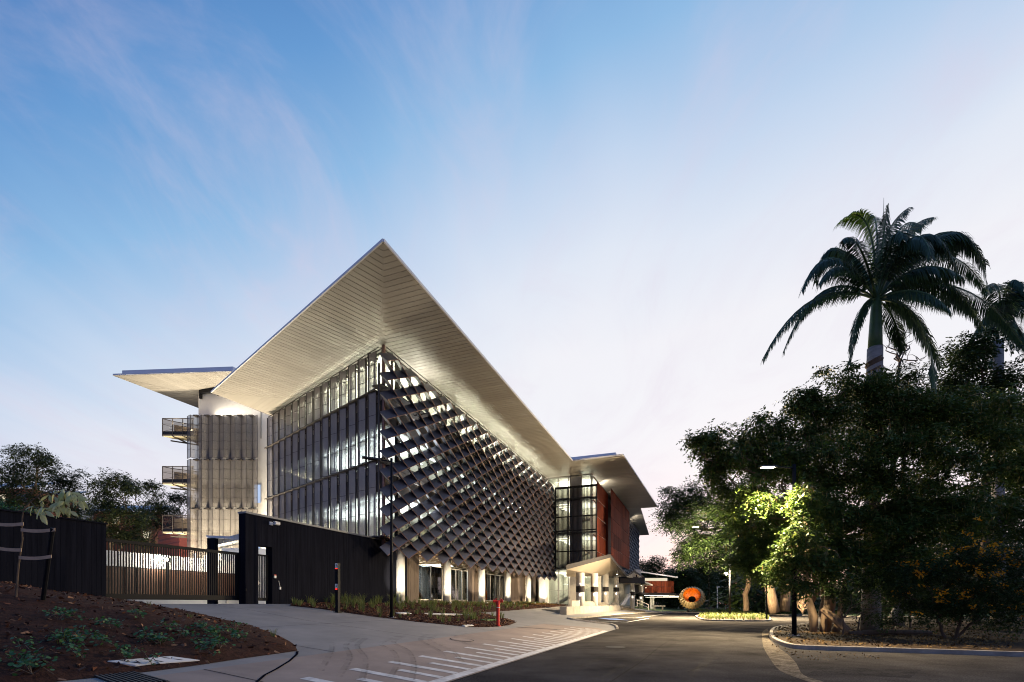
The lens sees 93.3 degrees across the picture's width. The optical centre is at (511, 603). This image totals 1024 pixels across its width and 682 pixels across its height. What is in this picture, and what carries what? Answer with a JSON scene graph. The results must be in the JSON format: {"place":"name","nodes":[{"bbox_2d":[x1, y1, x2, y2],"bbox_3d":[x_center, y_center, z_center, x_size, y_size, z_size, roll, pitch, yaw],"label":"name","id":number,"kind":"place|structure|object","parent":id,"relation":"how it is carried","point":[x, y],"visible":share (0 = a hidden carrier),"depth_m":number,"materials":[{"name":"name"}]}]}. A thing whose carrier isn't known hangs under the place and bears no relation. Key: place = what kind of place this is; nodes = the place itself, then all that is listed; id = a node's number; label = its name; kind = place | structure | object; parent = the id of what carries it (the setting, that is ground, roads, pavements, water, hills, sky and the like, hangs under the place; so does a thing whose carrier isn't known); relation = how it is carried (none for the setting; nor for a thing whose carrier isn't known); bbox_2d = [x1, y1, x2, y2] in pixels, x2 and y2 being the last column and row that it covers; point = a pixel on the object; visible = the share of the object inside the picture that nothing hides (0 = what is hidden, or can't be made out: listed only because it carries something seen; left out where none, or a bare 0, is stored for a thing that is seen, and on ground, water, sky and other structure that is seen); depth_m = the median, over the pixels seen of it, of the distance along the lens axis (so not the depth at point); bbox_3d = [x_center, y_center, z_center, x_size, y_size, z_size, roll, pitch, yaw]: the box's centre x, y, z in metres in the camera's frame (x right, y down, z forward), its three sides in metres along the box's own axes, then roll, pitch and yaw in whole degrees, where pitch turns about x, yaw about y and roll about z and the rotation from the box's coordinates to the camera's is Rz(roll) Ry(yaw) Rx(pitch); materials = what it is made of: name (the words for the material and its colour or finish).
{"place":"outdoors","nodes":[
{"label":"outdoors","id":0,"kind":"place"},
{"bbox_2d":[0,582,296,681],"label":"mulch bank","id":1,"kind":"structure","parent":0,"point":[26,610],"depth_m":9.65,"materials":[{"name":"brown soil"}]},
{"bbox_2d":[0,636,57,675],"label":"groundcover plant","id":2,"kind":"object","parent":1,"relation":"on","point":[26,662],"visible":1,"depth_m":7.25,"materials":[{"name":"green plant"}]},
{"bbox_2d":[40,528,54,599],"bbox_3d":[-10.106,-0.792,10.520,0.804,1.650,0.082,0,0,33],"label":"tree stake","id":3,"kind":"object","parent":1,"relation":"on","point":[47,566],"visible":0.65,"depth_m":10.49,"materials":[{"name":"black wood"}]},
{"bbox_2d":[19,555,51,559],"bbox_3d":[-10.162,-0.976,10.306,0.694,0.111,0.012,0,0,0],"label":"tree strap","id":4,"kind":"object","parent":3,"relation":"attached to","point":[35,558],"visible":1,"depth_m":10.30,"materials":[{"name":"grey fabric"}]},
{"bbox_2d":[21,528,54,532],"bbox_3d":[-10.102,-1.553,10.306,0.727,0.103,0.012,0,0,0],"label":"tree strap","id":5,"kind":"object","parent":3,"relation":"attached to","point":[35,530],"visible":1,"depth_m":10.30,"materials":[{"name":"grey fabric"}]},
{"bbox_2d":[15,488,88,596],"bbox_3d":[-9.872,-1.293,10.371,1.672,2.388,0.617,0,0,0],"label":"sapling","id":6,"kind":"object","parent":1,"relation":"on","point":[55,507],"visible":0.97,"depth_m":10.37,"materials":[{"name":"green plant"}]},
{"bbox_2d":[0,509,107,596],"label":"boundary wall","id":7,"kind":"structure","parent":1,"relation":"on","point":[78,561],"depth_m":16.29,"materials":[{"name":"black metal"}]},
{"bbox_2d":[42,606,85,619],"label":"groundcover plant","id":8,"kind":"object","parent":1,"relation":"on","point":[67,612],"visible":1,"depth_m":9.74,"materials":[{"name":"green plant"}]},
{"bbox_2d":[52,640,88,659],"bbox_3d":[-7.255,0.767,7.987,0.614,0.326,0.284,0,0,20],"label":"groundcover plant","id":9,"kind":"object","parent":1,"relation":"on","point":[72,646],"visible":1,"depth_m":7.96,"materials":[{"name":"green plant"}]},
{"bbox_2d":[45,625,118,648],"bbox_3d":[-7.656,0.602,8.663,0.949,0.399,0.897,0,0,0],"label":"groundcover plant","id":10,"kind":"object","parent":1,"relation":"on","point":[79,637],"visible":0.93,"depth_m":8.54,"materials":[{"name":"green plant"}]},
{"bbox_2d":[89,616,126,629],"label":"groundcover plant","id":11,"kind":"object","parent":1,"relation":"on","point":[108,623],"visible":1,"depth_m":9.79,"materials":[{"name":"green plant"}]},
{"bbox_2d":[109,643,144,660],"bbox_3d":[-6.738,0.845,8.430,0.419,0.310,0.515,0,0,0],"label":"groundcover plant","id":12,"kind":"object","parent":1,"relation":"on","point":[127,653],"visible":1,"depth_m":8.42,"materials":[{"name":"green plant"}]},
{"bbox_2d":[127,607,146,618],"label":"groundcover plant","id":13,"kind":"object","parent":1,"relation":"on","point":[139,613],"visible":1,"depth_m":10.94,"materials":[{"name":"green plant"}]},
{"bbox_2d":[0,581,296,680],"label":"mulch chips","id":14,"kind":"object","parent":1,"relation":"on","point":[8,632],"visible":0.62,"depth_m":10.74,"materials":[{"name":"brown wood"}]},
{"bbox_2d":[108,656,199,665],"bbox_3d":[-6.413,1.104,8.716,0.261,0.276,1.406,0,0,23],"label":"pit lid","id":15,"kind":"object","parent":1,"relation":"on","point":[143,661],"visible":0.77,"depth_m":8.66,"materials":[{"name":"grey concrete"}]},
{"bbox_2d":[133,618,180,644],"bbox_3d":[-7.325,0.569,10.019,0.787,0.513,1.447,0,0,-24],"label":"groundcover plant","id":16,"kind":"object","parent":1,"relation":"on","point":[151,636],"visible":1,"depth_m":9.71,"materials":[{"name":"green plant"}]},
{"bbox_2d":[52,601,281,644],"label":"grass","id":17,"kind":"structure","parent":1,"relation":"on","point":[272,631],"depth_m":8.62,"materials":[{"name":"green plant"}]},
{"bbox_2d":[172,620,237,638],"bbox_3d":[-6.915,0.579,10.873,1.027,0.381,1.549,0,0,0],"label":"groundcover plant","id":18,"kind":"object","parent":1,"relation":"on","point":[213,631],"visible":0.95,"depth_m":10.96,"materials":[{"name":"green plant"}]},
{"bbox_2d":[194,641,219,655],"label":"groundcover plant","id":19,"kind":"object","parent":1,"relation":"on","point":[201,645],"visible":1,"depth_m":9.66,"materials":[{"name":"green plant"}]},
{"bbox_2d":[190,622,247,647],"bbox_3d":[-6.665,0.724,11.450,0.934,0.470,3.317,0,0,-20],"label":"groundcover plant","id":20,"kind":"object","parent":1,"relation":"on","point":[215,640],"visible":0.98,"depth_m":10.28,"materials":[{"name":"green plant"}]},
{"bbox_2d":[158,531,186,556],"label":"red shed","id":21,"kind":"structure","parent":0,"point":[166,539],"depth_m":59.25,"materials":[{"name":"red metal"}]},
{"bbox_2d":[54,603,660,681],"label":"driveway","id":22,"kind":"structure","parent":0,"point":[316,634],"depth_m":18.02,"materials":[{"name":"concrete"}]},
{"bbox_2d":[335,563,341,612],"bbox_3d":[-8.172,-0.712,22.628,0.300,2.316,0.348,0,0,21],"label":"access pedestal","id":23,"kind":"object","parent":22,"relation":"on","point":[337,587],"visible":1,"depth_m":22.58,"materials":[{"name":"black metal"}]},
{"bbox_2d":[290,602,567,626],"bbox_3d":[1.862,0.547,45.325,10.903,1.165,49.686,0,0,21],"label":"planting bed","id":24,"kind":"object","parent":22,"relation":"on","point":[421,615],"visible":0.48,"depth_m":26.38,"materials":[{"name":"brown wood"}]},
{"bbox_2d":[324,592,421,603],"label":"grass","id":25,"kind":"structure","parent":24,"relation":"on","point":[378,599],"depth_m":29.07,"materials":[{"name":"green plant"}]},
{"bbox_2d":[362,456,393,617],"bbox_3d":[-6.249,-3.027,22.774,1.572,7.696,0.455,0,0,-18],"label":"street lamp","id":26,"kind":"object","parent":24,"relation":"on","point":[391,529],"visible":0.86,"depth_m":22.89,"materials":[{"name":"black metal"}]},
{"bbox_2d":[291,595,528,622],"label":"grass","id":27,"kind":"structure","parent":24,"relation":"on","point":[465,613],"depth_m":28.51,"materials":[{"name":"green plant"}]},
{"bbox_2d":[411,601,556,604],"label":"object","id":28,"kind":"object","parent":24,"relation":"on","point":[495,603],"visible":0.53,"depth_m":48.67,"materials":[{"name":"plant"}]},
{"bbox_2d":[425,600,550,603],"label":"grass","id":29,"kind":"structure","parent":24,"relation":"on","point":[475,602],"depth_m":51.27,"materials":[{"name":"green plant"}]},
{"bbox_2d":[493,599,502,625],"bbox_3d":[-0.689,0.483,23.850,0.500,1.422,0.260,0,0,0],"label":"hydrant","id":30,"kind":"object","parent":24,"relation":"on","point":[497,602],"visible":0.92,"depth_m":23.79,"materials":[{"name":"red metal"}]},
{"bbox_2d":[154,624,604,681],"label":"footpath","id":31,"kind":"structure","parent":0,"point":[335,666],"depth_m":11.42,"materials":[{"name":"grey concrete"}]},
{"bbox_2d":[95,671,168,681],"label":"drain grate","id":32,"kind":"object","parent":31,"relation":"on","point":[133,676],"visible":1,"depth_m":7.68,"materials":[{"name":"black metal"}]},
{"bbox_2d":[255,651,298,681],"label":"path edge strip","id":33,"kind":"object","parent":31,"relation":"on","point":[262,676],"visible":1,"depth_m":9.52,"materials":[{"name":"black metal"}]},
{"bbox_2d":[300,627,606,681],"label":"road marking","id":34,"kind":"object","parent":31,"relation":"on","point":[463,673],"visible":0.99,"depth_m":12.34,"materials":[{"name":"white paint"}]},
{"bbox_2d":[0,0,1023,604],"label":"sky","id":35,"kind":"structure","parent":0,"point":[623,206],"materials":[{"name":"blue"}]},
{"bbox_2d":[450,608,1023,681],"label":"road","id":36,"kind":"structure","parent":0,"point":[729,646],"depth_m":13.50,"materials":[{"name":"grey asphalt"}]},
{"bbox_2d":[695,614,770,621],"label":"island kerb","id":37,"kind":"structure","parent":36,"relation":"on","point":[696,616],"depth_m":42.59,"materials":[{"name":"grey concrete"}]},
{"bbox_2d":[698,610,769,619],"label":"grass","id":38,"kind":"structure","parent":36,"relation":"on","point":[717,614],"depth_m":50.65,"materials":[{"name":"green plant"}]},
{"bbox_2d":[692,526,730,616],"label":"street lamp","id":39,"kind":"object","parent":38,"relation":"on","point":[725,572],"visible":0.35,"depth_m":51.03,"materials":[{"name":"black metal"}]},
{"bbox_2d":[718,564,767,610],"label":"park tree","id":40,"kind":"object","parent":38,"relation":"on","point":[745,598],"visible":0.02,"depth_m":59.59,"materials":[{"name":"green plant"}]},
{"bbox_2d":[610,626,956,681],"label":"road crack","id":41,"kind":"object","parent":36,"relation":"on","point":[718,663],"visible":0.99,"depth_m":12.79,"materials":[{"name":"black"}]},
{"bbox_2d":[762,628,822,681],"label":"gutter","id":42,"kind":"object","parent":36,"relation":"on","point":[783,661],"visible":0.98,"depth_m":13.45,"materials":[{"name":"grey concrete"}]},
{"bbox_2d":[797,597,806,613],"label":"pale shrub","id":43,"kind":"object","parent":36,"relation":"on","point":[802,610],"visible":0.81,"depth_m":51.93,"materials":[{"name":"yellow plant"}]},
{"bbox_2d":[807,666,919,677],"bbox_3d":[8.238,1.597,11.275,2.772,0.001,1.583,0,0,18],"label":"road patch","id":44,"kind":"object","parent":36,"relation":"on","point":[882,672],"visible":1,"depth_m":11.22,"materials":[{"name":"grey asphalt"}]},
{"bbox_2d":[629,605,1022,616],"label":"verge","id":45,"kind":"structure","parent":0,"point":[666,609],"depth_m":97.33,"materials":[{"name":"green plant"}]},
{"bbox_2d":[635,560,661,605],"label":"forest tree","id":46,"kind":"object","parent":45,"relation":"on","point":[646,576],"visible":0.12,"depth_m":121.97,"materials":[{"name":"green plant"}]},
{"bbox_2d":[639,555,671,605],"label":"forest tree","id":47,"kind":"object","parent":45,"relation":"on","point":[652,565],"visible":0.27,"depth_m":125.22,"materials":[{"name":"green plant"}]},
{"bbox_2d":[635,571,679,608],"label":"pavilion","id":48,"kind":"structure","parent":45,"relation":"on","point":[663,586],"depth_m":95.88,"materials":[{"name":"wood"}]},
{"bbox_2d":[656,563,677,607],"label":"forest tree","id":49,"kind":"object","parent":45,"relation":"on","point":[668,603],"visible":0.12,"depth_m":131.94,"materials":[{"name":"green plant"}]},
{"bbox_2d":[664,562,709,608],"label":"forest tree","id":50,"kind":"object","parent":45,"relation":"on","point":[684,581],"visible":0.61,"depth_m":115.60,"materials":[{"name":"green plant"}]},
{"bbox_2d":[679,587,705,610],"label":"sculpture","id":51,"kind":"object","parent":45,"relation":"on","point":[692,598],"visible":0.98,"depth_m":87.76,"materials":[{"name":"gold metal"}]},
{"bbox_2d":[674,555,723,599],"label":"forest tree","id":52,"kind":"object","parent":45,"relation":"on","point":[709,581],"visible":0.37,"depth_m":122.11,"materials":[{"name":"green plant"}]},
{"bbox_2d":[707,564,741,606],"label":"forest tree","id":53,"kind":"object","parent":45,"relation":"on","point":[724,585],"visible":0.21,"depth_m":138.23,"materials":[{"name":"green plant"}]},
{"bbox_2d":[695,607,836,613],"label":"grass","id":54,"kind":"structure","parent":45,"relation":"on","point":[702,609],"depth_m":93.72,"materials":[{"name":"green plant"}]},
{"bbox_2d":[769,621,1023,651],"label":"tree bed","id":55,"kind":"object","parent":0,"point":[1018,645],"visible":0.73,"depth_m":19.52,"materials":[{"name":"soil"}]},
{"bbox_2d":[701,474,823,618],"bbox_3d":[13.927,-2.606,25.415,7.514,8.473,3.915,0,0,-9],"label":"broadleaf tree","id":56,"kind":"object","parent":55,"relation":"on","point":[723,493],"visible":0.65,"depth_m":25.34,"materials":[{"name":"green plant"}]},
{"bbox_2d":[758,464,799,635],"bbox_3d":[12.012,-2.343,21.753,1.984,7.887,0.421,0,0,-11],"label":"street lamp","id":57,"kind":"object","parent":55,"relation":"on","point":[794,613],"visible":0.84,"depth_m":21.82,"materials":[{"name":"black metal"}]},
{"bbox_2d":[820,607,850,632],"bbox_3d":[15.904,0.816,23.794,1.307,1.295,0.400,0,0,45],"label":"log","id":58,"kind":"object","parent":55,"relation":"on","point":[835,619],"visible":0.9,"depth_m":23.68,"materials":[{"name":"brown wood"}]},
{"bbox_2d":[676,360,1023,631],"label":"pod tree","id":59,"kind":"object","parent":55,"relation":"on","point":[937,427],"visible":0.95,"depth_m":23.18,"materials":[{"name":"green plant"}]},
{"bbox_2d":[837,582,894,630],"bbox_3d":[17.059,0.165,23.072,2.958,2.938,2.311,0,0,0],"label":"understory shrub","id":60,"kind":"object","parent":55,"relation":"on","point":[857,607],"visible":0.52,"depth_m":22.99,"materials":[{"name":"green plant"}]},
{"bbox_2d":[817,559,946,634],"bbox_3d":[16.827,-0.189,22.226,5.264,3.650,2.687,0,0,25],"label":"understory shrub","id":61,"kind":"object","parent":55,"relation":"on","point":[865,582],"visible":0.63,"depth_m":22.27,"materials":[{"name":"green plant"}]},
{"bbox_2d":[846,629,932,634],"bbox_3d":[17.730,1.384,22.701,4.050,0.321,0.296,0,0,-3],"label":"log","id":62,"kind":"object","parent":55,"relation":"on","point":[876,632],"visible":0.71,"depth_m":22.58,"materials":[{"name":"brown wood"}]},
{"bbox_2d":[760,203,1023,629],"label":"palm tree","id":63,"kind":"object","parent":55,"relation":"on","point":[900,256],"visible":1,"depth_m":25.28,"materials":[{"name":"green plant"}]},
{"bbox_2d":[856,527,952,625],"bbox_3d":[24.241,-1.942,31.175,6.866,7.227,4.034,0,0,0],"label":"pale trunk tree","id":64,"kind":"object","parent":55,"relation":"on","point":[894,611],"visible":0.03,"depth_m":30.79,"materials":[{"name":"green plant"}]},
{"bbox_2d":[885,331,925,584],"bbox_3d":[29.394,-9.770,36.505,4.095,22.598,1.613,0,0,-8],"label":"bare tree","id":65,"kind":"object","parent":55,"relation":"on","point":[898,359],"visible":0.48,"depth_m":36.04,"materials":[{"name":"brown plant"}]},
{"bbox_2d":[884,358,964,625],"bbox_3d":[25.771,-6.964,30.869,6.858,17.305,4.007,0,0,0],"label":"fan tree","id":66,"kind":"object","parent":55,"relation":"on","point":[915,374],"visible":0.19,"depth_m":30.41,"materials":[{"name":"green plant"}]},
{"bbox_2d":[844,563,1023,629],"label":"understory shrub","id":67,"kind":"object","parent":55,"relation":"on","point":[934,592],"visible":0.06,"depth_m":27.24,"materials":[{"name":"green plant"}]},
{"bbox_2d":[869,516,1023,639],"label":"flowering shrub","id":68,"kind":"object","parent":55,"relation":"on","point":[981,586],"visible":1,"depth_m":19.70,"materials":[{"name":"green plant"}]},
{"bbox_2d":[921,325,1023,624],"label":"broadleaf tree","id":69,"kind":"object","parent":55,"relation":"on","point":[969,356],"visible":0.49,"depth_m":32.54,"materials":[{"name":"green plant"}]},
{"bbox_2d":[970,279,1023,623],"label":"palm tree","id":70,"kind":"object","parent":55,"relation":"on","point":[1010,304],"visible":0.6,"depth_m":33.58,"materials":[{"name":"green plant"}]},
{"bbox_3d":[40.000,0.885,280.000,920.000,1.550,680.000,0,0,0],"label":"ground","id":71,"kind":"structure","parent":0,"visible":0},
{"bbox_2d":[0,442,74,513],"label":"gum tree","id":72,"kind":"object","parent":71,"relation":"on","point":[40,460],"visible":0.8,"depth_m":59.53,"materials":[{"name":"green plant"}]},
{"bbox_2d":[0,483,77,518],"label":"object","id":73,"kind":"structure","parent":71,"relation":"on","point":[31,498],"depth_m":85.00,"materials":[{"name":"plant"}]},
{"bbox_2d":[38,467,103,518],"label":"gum tree","id":74,"kind":"object","parent":71,"relation":"on","point":[67,483],"visible":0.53,"depth_m":63.55,"materials":[{"name":"green plant"}]},
{"bbox_2d":[71,467,161,550],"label":"gum tree","id":75,"kind":"object","parent":71,"relation":"on","point":[107,505],"visible":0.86,"depth_m":57.49,"materials":[{"name":"green plant"}]},
{"bbox_2d":[93,506,174,554],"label":"tree","id":76,"kind":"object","parent":71,"relation":"on","point":[155,539],"depth_m":98.00,"materials":[{"name":"plant"}]},
{"bbox_2d":[118,477,184,553],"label":"gum tree","id":77,"kind":"object","parent":71,"relation":"on","point":[158,508],"visible":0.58,"depth_m":65.78,"materials":[{"name":"green plant"}]},
{"bbox_2d":[161,489,192,527],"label":"gum tree","id":78,"kind":"object","parent":71,"relation":"on","point":[177,498],"visible":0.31,"depth_m":69.51,"materials":[{"name":"green plant"}]},
{"bbox_2d":[113,366,298,559],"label":"stair tower","id":79,"kind":"structure","parent":71,"relation":"on","point":[223,479],"depth_m":47.71,"materials":[{"name":"white paint"}]},
{"bbox_2d":[238,511,406,603],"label":"entry wall","id":80,"kind":"structure","parent":71,"relation":"on","point":[304,558],"depth_m":26.70,"materials":[{"name":"metal"}]},
{"bbox_2d":[106,538,238,602],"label":"sliding gate","id":81,"kind":"structure","parent":80,"relation":"attached to","point":[151,596],"depth_m":20.13,"materials":[{"name":"black metal"}]},
{"bbox_2d":[258,554,268,600],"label":"pedestrian gate","id":82,"kind":"structure","parent":80,"relation":"attached to","point":[266,578],"depth_m":24.31,"materials":[{"name":"black metal"}]},
{"bbox_2d":[211,238,657,603],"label":"academic building","id":83,"kind":"structure","parent":71,"relation":"on","point":[374,351],"depth_m":37.82,"materials":[{"name":"metal"}]},
{"bbox_2d":[321,437,347,483],"bbox_3d":[-13.804,-11.000,37.581,4.277,2.900,0.100,0,0,42],"label":"window","id":84,"kind":"structure","parent":83,"relation":"in","point":[347,437],"depth_m":37.15,"materials":[{"name":"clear glass"}]},
{"bbox_2d":[419,555,441,599],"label":"window","id":85,"kind":"structure","parent":83,"relation":"in","point":[430,576],"depth_m":40.70,"materials":[{"name":"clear glass"}]},
{"bbox_2d":[451,562,467,600],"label":"window","id":86,"kind":"structure","parent":83,"relation":"in","point":[461,570],"depth_m":46.10,"materials":[{"name":"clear glass"}]},
{"bbox_2d":[486,568,503,600],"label":"window","id":87,"kind":"structure","parent":83,"relation":"in","point":[494,583],"depth_m":53.54,"materials":[{"name":"clear glass"}]},
{"bbox_2d":[542,607,622,612],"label":"porch terrace","id":88,"kind":"structure","parent":71,"relation":"on","point":[557,610],"depth_m":45.19,"materials":[{"name":"grey concrete"}]},
{"bbox_2d":[560,605,619,614],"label":"seat wall","id":89,"kind":"structure","parent":88,"relation":"on","point":[569,610],"depth_m":48.50,"materials":[{"name":"beige concrete"}]},
{"bbox_2d":[566,554,652,608],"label":"porch","id":90,"kind":"object","parent":88,"relation":"on","point":[606,566],"visible":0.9,"depth_m":62.64,"materials":[{"name":"beige concrete"}]},
{"bbox_2d":[546,474,638,606],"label":"entrance wing","id":91,"kind":"structure","parent":71,"relation":"on","point":[590,519],"depth_m":68.92,"materials":[{"name":"glass"}]},
{"bbox_2d":[567,612,666,628],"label":"kerb","id":92,"kind":"structure","parent":71,"relation":"on","point":[577,619],"depth_m":37.82,"materials":[{"name":"grey concrete"}]},
{"bbox_2d":[609,508,648,605],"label":"wing","id":93,"kind":"structure","parent":71,"relation":"on","point":[637,525],"depth_m":101.78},
{"bbox_2d":[704,568,727,607],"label":"forest tree","id":94,"kind":"object","parent":71,"relation":"on","point":[719,605],"visible":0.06,"depth_m":141.10,"materials":[{"name":"green plant"}]},
{"bbox_2d":[646,475,790,612],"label":"rain tree","id":95,"kind":"object","parent":71,"relation":"on","point":[673,517],"visible":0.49,"depth_m":55.72,"materials":[{"name":"green plant"}]},
{"bbox_2d":[637,571,1023,614],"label":"wood","id":96,"kind":"object","parent":71,"relation":"on","point":[757,601],"visible":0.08,"depth_m":69.00,"materials":[{"name":"green plant"}]},
{"bbox_2d":[661,611,1008,617],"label":"kerb","id":97,"kind":"structure","parent":71,"relation":"on","point":[768,614],"depth_m":64.85,"materials":[{"name":"grey concrete"}]},
{"bbox_2d":[769,622,1023,656],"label":"bed kerb","id":98,"kind":"structure","parent":71,"relation":"on","point":[916,650],"depth_m":15.67,"materials":[{"name":"grey concrete"}]},
{"bbox_2d":[852,449,1023,622],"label":"broadleaf tree","id":99,"kind":"object","parent":71,"relation":"on","point":[1013,554],"visible":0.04,"depth_m":37.74,"materials":[{"name":"green plant"}]},
{"bbox_3d":[-11.137,-0.976,10.285,0.321,1.788,0.353,0,0,0],"label":"tree stake","id":100,"kind":"object","parent":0,"visible":0},
{"bbox_2d":[0,547,21,551],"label":"tree strap","id":101,"kind":"object","parent":100,"relation":"attached to","point":[12,549],"visible":1,"depth_m":10.30,"materials":[{"name":"grey fabric"}]},
{"bbox_2d":[0,522,23,526],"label":"tree strap","id":102,"kind":"object","parent":100,"relation":"attached to","point":[12,524],"visible":1,"depth_m":10.30,"materials":[{"name":"grey fabric"}]},
{"label":"service yard","id":103,"kind":"structure","parent":0,"visible":0},
{"bbox_2d":[0,498,45,512],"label":"hedge shrub","id":104,"kind":"object","parent":103,"relation":"on","point":[18,508],"visible":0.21,"depth_m":29.89,"materials":[{"name":"green plant"}]},
{"bbox_2d":[106,550,238,603],"bbox_3d":[-20.368,-1.250,25.094,0.450,2.900,14.200,0,0,21],"label":"yard fence","id":105,"kind":"object","parent":103,"relation":"on","point":[187,601],"visible":0.17,"depth_m":27.12,"materials":[{"name":"metal"}]},
{"bbox_2d":[206,534,265,603],"bbox_3d":[-15.746,-1.976,30.376,6.813,4.152,7.319,0,0,-13],"label":"yard shelter","id":106,"kind":"object","parent":103,"relation":"on","point":[216,542],"visible":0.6,"depth_m":26.95,"materials":[{"name":"metal"}]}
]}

